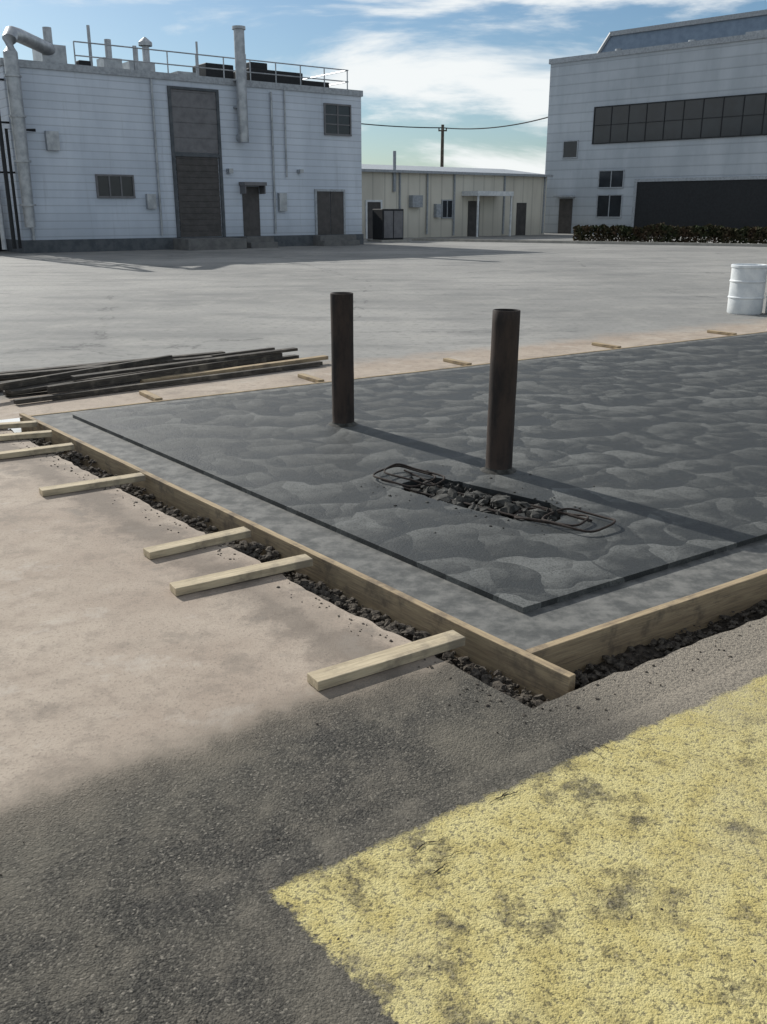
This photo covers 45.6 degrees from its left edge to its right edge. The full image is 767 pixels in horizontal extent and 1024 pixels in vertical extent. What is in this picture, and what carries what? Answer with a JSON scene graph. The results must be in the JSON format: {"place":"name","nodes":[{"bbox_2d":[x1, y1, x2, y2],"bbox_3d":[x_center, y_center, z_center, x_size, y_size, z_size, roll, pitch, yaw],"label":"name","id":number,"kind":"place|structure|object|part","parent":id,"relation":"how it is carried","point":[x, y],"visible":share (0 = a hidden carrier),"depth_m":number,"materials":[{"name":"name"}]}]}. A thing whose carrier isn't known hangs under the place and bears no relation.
{"place":"outdoors","nodes":[
{"label":"outdoors","id":0,"kind":"place"},
{"bbox_2d":[32,25,246,79],"bbox_3d":[-10.678,-19.862,39.997,9.014,1.950,2.920,-13,23,-35],"label":"roof equipment","id":1,"kind":"object","parent":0,"point":[59,55],"visible":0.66,"depth_m":38.31,"materials":[{"name":"grey metal"}]},
{"bbox_2d":[76,60,328,87],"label":"air handlers","id":2,"kind":"object","parent":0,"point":[258,67],"visible":0.35,"depth_m":41.97,"materials":[{"name":"black metal"}]},
{"bbox_2d":[0,233,766,1023],"bbox_3d":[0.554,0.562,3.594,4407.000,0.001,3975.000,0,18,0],"label":"ground","id":3,"kind":"structure","parent":0,"point":[148,719],"depth_m":3.64,"materials":[{"name":"grey concrete"}]},
{"bbox_2d":[0,78,35,250],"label":"side ladder and tanks","id":4,"kind":"object","parent":3,"relation":"on","point":[5,172],"visible":0.89,"depth_m":35.38,"materials":[{"name":"black metal"}]},
{"bbox_2d":[0,420,37,428],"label":"wood stake","id":5,"kind":"object","parent":3,"relation":"on","point":[18,424],"visible":1,"depth_m":7.30,"materials":[{"name":"beige wood"}]},
{"bbox_2d":[0,430,51,440],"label":"wood stake","id":6,"kind":"object","parent":3,"relation":"on","point":[25,435],"visible":1,"depth_m":6.96,"materials":[{"name":"beige wood"}]},
{"bbox_2d":[0,443,73,458],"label":"wood stake","id":7,"kind":"object","parent":3,"relation":"on","point":[36,450],"visible":1,"depth_m":6.50,"materials":[{"name":"beige wood"}]},
{"bbox_2d":[39,472,145,496],"bbox_3d":[-1.831,-0.176,5.755,0.646,0.038,0.085,-11,22,-32],"label":"wood stake","id":8,"kind":"object","parent":3,"relation":"on","point":[89,484],"visible":1,"depth_m":5.72,"materials":[{"name":"beige wood"}]},
{"bbox_2d":[139,390,162,400],"bbox_3d":[-2.165,-1.079,8.477,0.070,0.035,0.448,-12,22,-31],"label":"wood stake","id":9,"kind":"object","parent":3,"relation":"on","point":[149,395],"visible":1,"depth_m":8.43,"materials":[{"name":"beige wood"}]},
{"bbox_2d":[0,347,327,404],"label":"lumber pile","id":10,"kind":"object","parent":3,"relation":"on","point":[163,370],"visible":1,"depth_m":9.27,"materials":[{"name":"black wood"}]},
{"bbox_2d":[5,234,363,252],"bbox_3d":[-12.537,-14.206,47.325,16.750,0.500,16.110,-13,23,-35],"label":"foundation","id":11,"kind":"object","parent":3,"relation":"on","point":[72,245],"visible":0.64,"depth_m":38.58,"materials":[{"name":"concrete"}]},
{"bbox_2d":[0,66,361,239],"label":"walls","id":12,"kind":"structure","parent":11,"relation":"on","point":[102,123],"depth_m":38.52,"materials":[{"name":"white metal"}]},
{"bbox_2d":[0,26,54,249],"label":"corner duct","id":13,"kind":"object","parent":12,"relation":"attached to","point":[12,36],"visible":1,"depth_m":34.83,"materials":[{"name":"grey metal"}]},
{"bbox_2d":[95,174,135,197],"bbox_3d":[-11.179,-13.588,38.028,1.640,0.920,0.130,-13,23,-35],"label":"frame","id":14,"kind":"object","parent":12,"relation":"attached to","point":[110,196],"visible":1,"depth_m":37.96,"materials":[{"name":"grey metal"}]},
{"bbox_2d":[97,176,132,195],"bbox_3d":[-11.207,-13.600,38.064,1.500,0.780,0.075,-13,23,-35],"label":"glass","id":15,"kind":"object","parent":14,"relation":"in","point":[103,186],"visible":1,"depth_m":38.03,"materials":[{"name":"grey glass"}]},
{"bbox_2d":[31,79,303,239],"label":"wall conduits","id":16,"kind":"object","parent":12,"relation":"attached to","point":[52,141],"depth_m":39.22,"materials":[{"name":"grey metal"}]},
{"bbox_2d":[0,58,362,96],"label":"parapet trim","id":17,"kind":"structure","parent":12,"relation":"on","point":[138,73],"depth_m":38.27,"materials":[{"name":"metal"}]},
{"bbox_2d":[167,86,225,236],"bbox_3d":[-8.136,-15.216,39.886,2.360,6.100,0.120,-13,23,-35],"label":"door frame","id":18,"kind":"object","parent":12,"relation":"attached to","point":[174,153],"visible":1,"depth_m":39.68,"materials":[{"name":"metal"}]},
{"bbox_2d":[171,89,218,153],"bbox_3d":[-8.151,-16.843,39.367,2.100,2.485,0.070,-13,23,-35],"label":"door panel","id":19,"kind":"structure","parent":18,"relation":"attached to","point":[194,114],"depth_m":39.33,"materials":[{"name":"grey metal"}]},
{"bbox_2d":[175,156,221,236],"bbox_3d":[-8.151,-13.924,40.336,2.000,3.335,0.070,-13,23,-35],"label":"freight door","id":20,"kind":"structure","parent":18,"relation":"attached to","point":[198,196],"depth_m":40.29,"materials":[{"name":"grey metal"}]},
{"bbox_2d":[73,41,347,88],"bbox_3d":[-9.240,-20.375,42.934,13.302,1.074,7.528,-13,23,-35],"label":"roof railing","id":21,"kind":"object","parent":12,"relation":"on","point":[223,69],"visible":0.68,"depth_m":39.59,"materials":[{"name":"grey metal"}]},
{"bbox_2d":[232,25,248,142],"bbox_3d":[-6.269,-18.654,39.898,0.580,4.620,0.770,-13,23,-35],"label":"exhaust stack","id":22,"kind":"object","parent":12,"relation":"on","point":[241,107],"visible":1,"depth_m":39.65,"materials":[{"name":"grey metal"}]},
{"bbox_2d":[242,187,260,235],"bbox_3d":[-6.091,-13.834,41.993,0.850,2.150,0.070,-13,23,-35],"label":"personnel door","id":23,"kind":"structure","parent":12,"relation":"attached to","point":[251,211],"depth_m":41.97,"materials":[{"name":"grey metal"}]},
{"bbox_2d":[239,182,266,193],"bbox_3d":[-5.935,-14.741,41.473,1.150,0.500,0.550,-13,23,-35],"label":"door canopy","id":24,"kind":"object","parent":12,"relation":"attached to","point":[261,185],"visible":1,"depth_m":41.27,"materials":[{"name":"grey metal"}]},
{"bbox_2d":[314,189,345,234],"bbox_3d":[-2.602,-14.628,44.467,1.750,2.100,0.100,-13,23,-35],"label":"double door frame","id":25,"kind":"object","parent":12,"relation":"attached to","point":[315,202],"visible":1,"depth_m":44.21,"materials":[{"name":"white metal"}]},
{"bbox_2d":[317,191,343,234],"bbox_3d":[-2.611,-14.584,44.494,1.550,2.000,0.070,-13,23,-35],"label":"double door","id":26,"kind":"structure","parent":25,"relation":"in","point":[329,204],"depth_m":44.46,"materials":[{"name":"metal"}]},
{"bbox_2d":[323,103,351,135],"bbox_3d":[-2.183,-18.688,43.445,1.550,1.390,0.130,-13,23,-35],"label":"frame","id":27,"kind":"object","parent":12,"relation":"attached to","point":[325,114],"visible":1,"depth_m":43.37,"materials":[{"name":"grey metal"}]},
{"bbox_2d":[325,105,349,134],"bbox_3d":[-2.212,-18.700,43.481,1.410,1.250,0.075,-13,23,-35],"label":"glass","id":28,"kind":"object","parent":27,"relation":"in","point":[332,119],"visible":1,"depth_m":43.46,"materials":[{"name":"black glass"}]},
{"bbox_2d":[143,526,250,559],"bbox_3d":[-0.962,0.158,4.747,0.573,0.038,0.085,-13,22,-35],"label":"wood stake","id":29,"kind":"object","parent":3,"relation":"on","point":[187,544],"visible":1,"depth_m":4.71,"materials":[{"name":"beige wood"}]},
{"bbox_2d":[169,554,312,595],"bbox_3d":[-0.663,0.294,4.326,0.698,0.038,0.085,-11,21,-30],"label":"wood stake","id":30,"kind":"object","parent":3,"relation":"on","point":[214,580],"visible":1,"depth_m":4.29,"materials":[{"name":"beige wood"}]},
{"bbox_2d":[173,235,359,250],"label":"steps","id":31,"kind":"structure","parent":3,"relation":"on","point":[192,244],"depth_m":40.52,"materials":[{"name":"concrete"}]},
{"bbox_2d":[298,373,323,382],"bbox_3d":[-0.747,-1.374,9.367,0.070,0.035,0.448,-12,22,-31],"label":"wood stake","id":32,"kind":"object","parent":3,"relation":"on","point":[309,377],"visible":1,"depth_m":9.32,"materials":[{"name":"beige wood"}]},
{"bbox_2d":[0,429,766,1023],"bbox_3d":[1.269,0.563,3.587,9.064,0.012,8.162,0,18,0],"label":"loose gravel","id":33,"kind":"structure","parent":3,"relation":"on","point":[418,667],"depth_m":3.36,"materials":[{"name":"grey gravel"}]},
{"bbox_2d":[307,630,465,690],"bbox_3d":[0.024,0.566,3.519,0.680,0.039,0.085,-11,22,-32],"label":"wood stake","id":34,"kind":"object","parent":3,"relation":"on","point":[353,669],"visible":1,"depth_m":3.48,"materials":[{"name":"beige wood"}]},
{"bbox_2d":[367,209,408,241],"bbox_3d":[0.250,-15.755,50.087,1.800,1.700,1.400,-12,22,-32],"label":"electrical cabinet","id":35,"kind":"object","parent":3,"relation":"on","point":[387,225],"visible":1,"depth_m":49.66,"materials":[{"name":"black metal"}]},
{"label":"doors","id":36,"kind":"part","parent":35,"relation":"part of","materials":[{"name":"grey metal"}]},
{"bbox_2d":[19,331,766,701],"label":"formwork","id":37,"kind":"object","parent":3,"relation":"on","point":[547,669],"visible":0.45,"depth_m":4.11,"materials":[{"name":"beige wood"}]},
{"bbox_2d":[32,332,766,649],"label":"slab border","id":38,"kind":"object","parent":3,"relation":"on","point":[536,627],"visible":0.09,"depth_m":4.40,"materials":[{"name":"concrete"}]},
{"bbox_2d":[41,443,766,699],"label":"trench","id":39,"kind":"object","parent":3,"relation":"in","point":[639,649],"visible":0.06,"depth_m":4.01,"materials":[{"name":"gravel"}]},
{"bbox_2d":[9,429,766,708],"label":"trench gravel","id":40,"kind":"structure","parent":39,"relation":"on","point":[478,672],"depth_m":4.14,"materials":[{"name":"grey gravel"}]},
{"bbox_2d":[438,125,446,166],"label":"utility pole","id":41,"kind":"object","parent":3,"relation":"on","point":[442,130],"visible":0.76,"depth_m":74.28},
{"bbox_2d":[361,117,547,128],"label":"power cable","id":42,"kind":"object","parent":41,"relation":"attached to","point":[456,128],"visible":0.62,"depth_m":72.97,"materials":[{"name":"black metal"}]},
{"bbox_2d":[140,652,766,1023],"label":"yellow painted area","id":43,"kind":"object","parent":3,"relation":"on","point":[476,931],"visible":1,"depth_m":2.32,"materials":[{"name":"paint"}]},
{"bbox_2d":[413,742,619,876],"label":"pavement cracks","id":44,"kind":"object","parent":43,"relation":"on","point":[491,801],"visible":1,"depth_m":2.52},
{"bbox_2d":[362,172,546,238],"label":"walls","id":45,"kind":"structure","parent":3,"relation":"on","point":[528,190],"depth_m":58.52,"materials":[{"name":"beige metal"}]},
{"bbox_2d":[365,200,381,238],"bbox_3d":[-0.585,-17.664,55.017,1.240,2.220,0.090,-13,23,-35],"label":"door trim","id":46,"kind":"structure","parent":45,"relation":"attached to","point":[366,224],"depth_m":54.72,"materials":[{"name":"grey metal"}]},
{"bbox_2d":[393,151,441,233],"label":"wall units","id":47,"kind":"object","parent":45,"relation":"attached to","point":[415,200],"depth_m":56.27,"materials":[{"name":"metal"}]},
{"bbox_2d":[367,201,526,238],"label":"doors","id":48,"kind":"structure","parent":45,"relation":"attached to","point":[520,218],"depth_m":59.62,"materials":[{"name":"grey metal"}]},
{"bbox_2d":[441,200,452,217],"bbox_3d":[4.061,-19.317,58.126,0.940,1.140,0.130,-13,23,-35],"label":"frame","id":49,"kind":"object","parent":45,"relation":"attached to","point":[447,209],"visible":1,"depth_m":58.02,"materials":[{"name":"metal"}]},
{"bbox_2d":[443,201,451,216],"bbox_3d":[4.032,-19.329,58.162,0.800,1.000,0.075,-13,23,-35],"label":"glass","id":50,"kind":"object","parent":49,"relation":"in","point":[445,208],"visible":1,"depth_m":58.15,"materials":[{"name":"black glass"}]},
{"bbox_2d":[362,164,545,174],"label":"roof","id":51,"kind":"structure","parent":45,"relation":"on","point":[421,168],"depth_m":60.04,"materials":[{"name":"metal"}]},
{"bbox_2d":[362,169,552,176],"bbox_3d":[3.312,-21.073,56.577,20.700,0.150,0.120,-13,23,-35],"label":"gutter","id":52,"kind":"object","parent":51,"relation":"attached to","point":[447,172],"visible":0.64,"depth_m":57.26,"materials":[{"name":"metal"}]},
{"bbox_2d":[399,173,545,234],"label":"downspouts","id":53,"kind":"object","parent":45,"relation":"attached to","point":[503,212],"visible":0.73,"depth_m":60.33,"materials":[{"name":"metal"}]},
{"bbox_2d":[443,358,471,365],"bbox_3d":[0.838,-1.704,10.363,0.070,0.035,0.448,-12,22,-31],"label":"wood stake","id":54,"kind":"object","parent":3,"relation":"on","point":[458,362],"visible":0.99,"depth_m":10.33,"materials":[{"name":"beige wood"}]},
{"bbox_2d":[462,191,513,236],"bbox_3d":[6.726,-19.347,59.202,3.100,2.780,1.580,-13,23,-35],"label":"canopy","id":55,"kind":"object","parent":3,"relation":"on","point":[488,193],"visible":0.88,"depth_m":58.13,"materials":[{"name":"white metal"}]},
{"bbox_2d":[412,238,766,246],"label":"kerb","id":56,"kind":"structure","parent":3,"relation":"on","point":[608,242],"depth_m":46.56,"materials":[{"name":"concrete"}]},
{"bbox_2d":[592,342,620,348],"bbox_3d":[2.839,-2.121,11.620,0.070,0.035,0.448,-12,22,-31],"label":"wood stake","id":57,"kind":"object","parent":3,"relation":"on","point":[605,345],"visible":0.99,"depth_m":11.59,"materials":[{"name":"beige wood"}]},
{"bbox_2d":[544,38,766,234],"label":"walls","id":58,"kind":"structure","parent":3,"relation":"on","point":[579,91],"depth_m":60.80,"materials":[{"name":"grey metal"}]},
{"bbox_2d":[558,199,572,233],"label":"personnel door","id":59,"kind":"structure","parent":58,"relation":"attached to","point":[565,216],"depth_m":66.23,"materials":[{"name":"grey metal"}]},
{"bbox_2d":[562,140,578,158],"bbox_3d":[13.272,-25.756,64.757,1.240,1.190,0.130,16,24,40],"label":"frame","id":60,"kind":"object","parent":58,"relation":"attached to","point":[563,149],"visible":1,"depth_m":64.68,"materials":[{"name":"metal"}]},
{"bbox_2d":[563,141,576,157],"bbox_3d":[13.305,-25.767,64.790,1.100,1.050,0.075,16,24,40],"label":"glass","id":61,"kind":"object","parent":60,"relation":"in","point":[570,148],"visible":1,"depth_m":64.76,"materials":[{"name":"grey glass"}]},
{"bbox_2d":[595,194,622,217],"bbox_3d":[15.771,-21.389,63.738,1.990,1.540,0.130,16,24,40],"label":"frame","id":62,"kind":"object","parent":58,"relation":"attached to","point":[609,205],"visible":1,"depth_m":63.66,"materials":[{"name":"metal"}]},
{"bbox_2d":[597,195,621,216],"bbox_3d":[15.804,-21.400,63.771,1.850,1.400,0.076,16,24,40],"label":"glass","id":63,"kind":"object","parent":62,"relation":"in","point":[614,207],"visible":1,"depth_m":63.74,"materials":[{"name":"black glass"}]},
{"bbox_2d":[597,169,624,187],"bbox_3d":[15.771,-23.073,63.180,1.990,1.190,0.130,16,24,40],"label":"frame","id":64,"kind":"object","parent":58,"relation":"attached to","point":[623,170],"visible":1,"depth_m":63.08,"materials":[{"name":"metal"}]},
{"bbox_2d":[599,171,622,186],"bbox_3d":[15.804,-23.084,63.212,1.850,1.050,0.076,16,24,40],"label":"glass","id":65,"kind":"object","parent":64,"relation":"in","point":[605,179],"visible":1,"depth_m":63.19,"materials":[{"name":"black glass"}]},
{"bbox_2d":[549,32,766,64],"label":"parapet trim","id":66,"kind":"structure","parent":58,"relation":"on","point":[753,36],"depth_m":58.68,"materials":[{"name":"metal"}]},
{"bbox_2d":[592,93,766,143],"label":"frame","id":67,"kind":"object","parent":58,"relation":"attached to","point":[682,119],"visible":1,"depth_m":58.95,"materials":[{"name":"black metal"}]},
{"bbox_2d":[593,94,766,142],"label":"glass","id":68,"kind":"object","parent":67,"relation":"in","point":[733,106],"visible":1,"depth_m":58.90,"materials":[{"name":"black glass"}]},
{"bbox_2d":[634,179,766,236],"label":"loading opening","id":69,"kind":"object","parent":58,"relation":"in","point":[738,204],"visible":0.78,"depth_m":59.24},
{"bbox_2d":[573,223,766,243],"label":"hedge","id":70,"kind":"object","parent":3,"relation":"on","point":[720,233],"visible":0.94,"depth_m":45.76,"materials":[{"name":"green plant"}]},
{"bbox_2d":[631,176,766,227],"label":"loading frame","id":71,"kind":"object","parent":3,"relation":"on","point":[686,179],"visible":0.78,"depth_m":59.80,"materials":[{"name":"grey metal"}]},
{"bbox_2d":[707,330,736,334],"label":"wood stake","id":72,"kind":"object","parent":3,"relation":"on","point":[719,332],"visible":1,"depth_m":12.81,"materials":[{"name":"beige wood"}]},
{"bbox_2d":[727,263,766,314],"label":"plastic drum","id":73,"kind":"object","parent":3,"relation":"on","point":[748,281],"visible":1,"depth_m":15.10,"materials":[{"name":"white plastic"}]},
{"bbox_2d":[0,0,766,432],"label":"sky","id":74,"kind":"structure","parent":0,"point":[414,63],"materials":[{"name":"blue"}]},
{"bbox_2d":[72,334,766,612],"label":"slab field","id":75,"kind":"structure","parent":0,"point":[663,449],"depth_m":6.29,"materials":[{"name":"concrete"}]},
{"bbox_2d":[328,292,357,426],"bbox_3d":[-0.319,-1.185,7.106,0.244,1.021,0.244,-7,20,-21],"label":"steel post","id":76,"kind":"object","parent":75,"relation":"on","point":[342,345],"visible":1,"depth_m":7.04,"materials":[{"name":"metal"}]},
{"bbox_2d":[361,463,615,534],"bbox_3d":[0.582,-0.036,5.440,1.446,0.244,1.395,0,18,0],"label":"rebar pit","id":77,"kind":"object","parent":75,"relation":"on","point":[474,499],"visible":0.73,"depth_m":5.31,"materials":[{"name":"gravel"}]},
{"bbox_2d":[480,309,520,474],"bbox_3d":[0.760,-0.766,5.829,0.244,1.031,0.244,-11,21,-33],"label":"steel post","id":78,"kind":"object","parent":75,"relation":"on","point":[503,380],"visible":1,"depth_m":5.76,"materials":[{"name":"metal"}]},
{"bbox_2d":[615,29,766,50],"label":"roof vents","id":79,"kind":"object","parent":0,"point":[759,31],"visible":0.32,"depth_m":56.78,"materials":[{"name":"metal"}]},
{"bbox_3d":[31.741,-30.579,60.872,33.780,0.050,21.780,16,24,40],"label":"roof","id":80,"kind":"object","parent":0,"visible":0},
{"bbox_2d":[601,15,766,52],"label":"roof monitor","id":81,"kind":"object","parent":80,"relation":"on","point":[728,28],"visible":0.2,"depth_m":63.26,"materials":[{"name":"grey metal"}]},
{"bbox_2d":[597,9,766,52],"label":"roof trim","id":82,"kind":"structure","parent":81,"relation":"attached to","point":[691,22],"depth_m":63.19,"materials":[{"name":"metal"}]}
]}

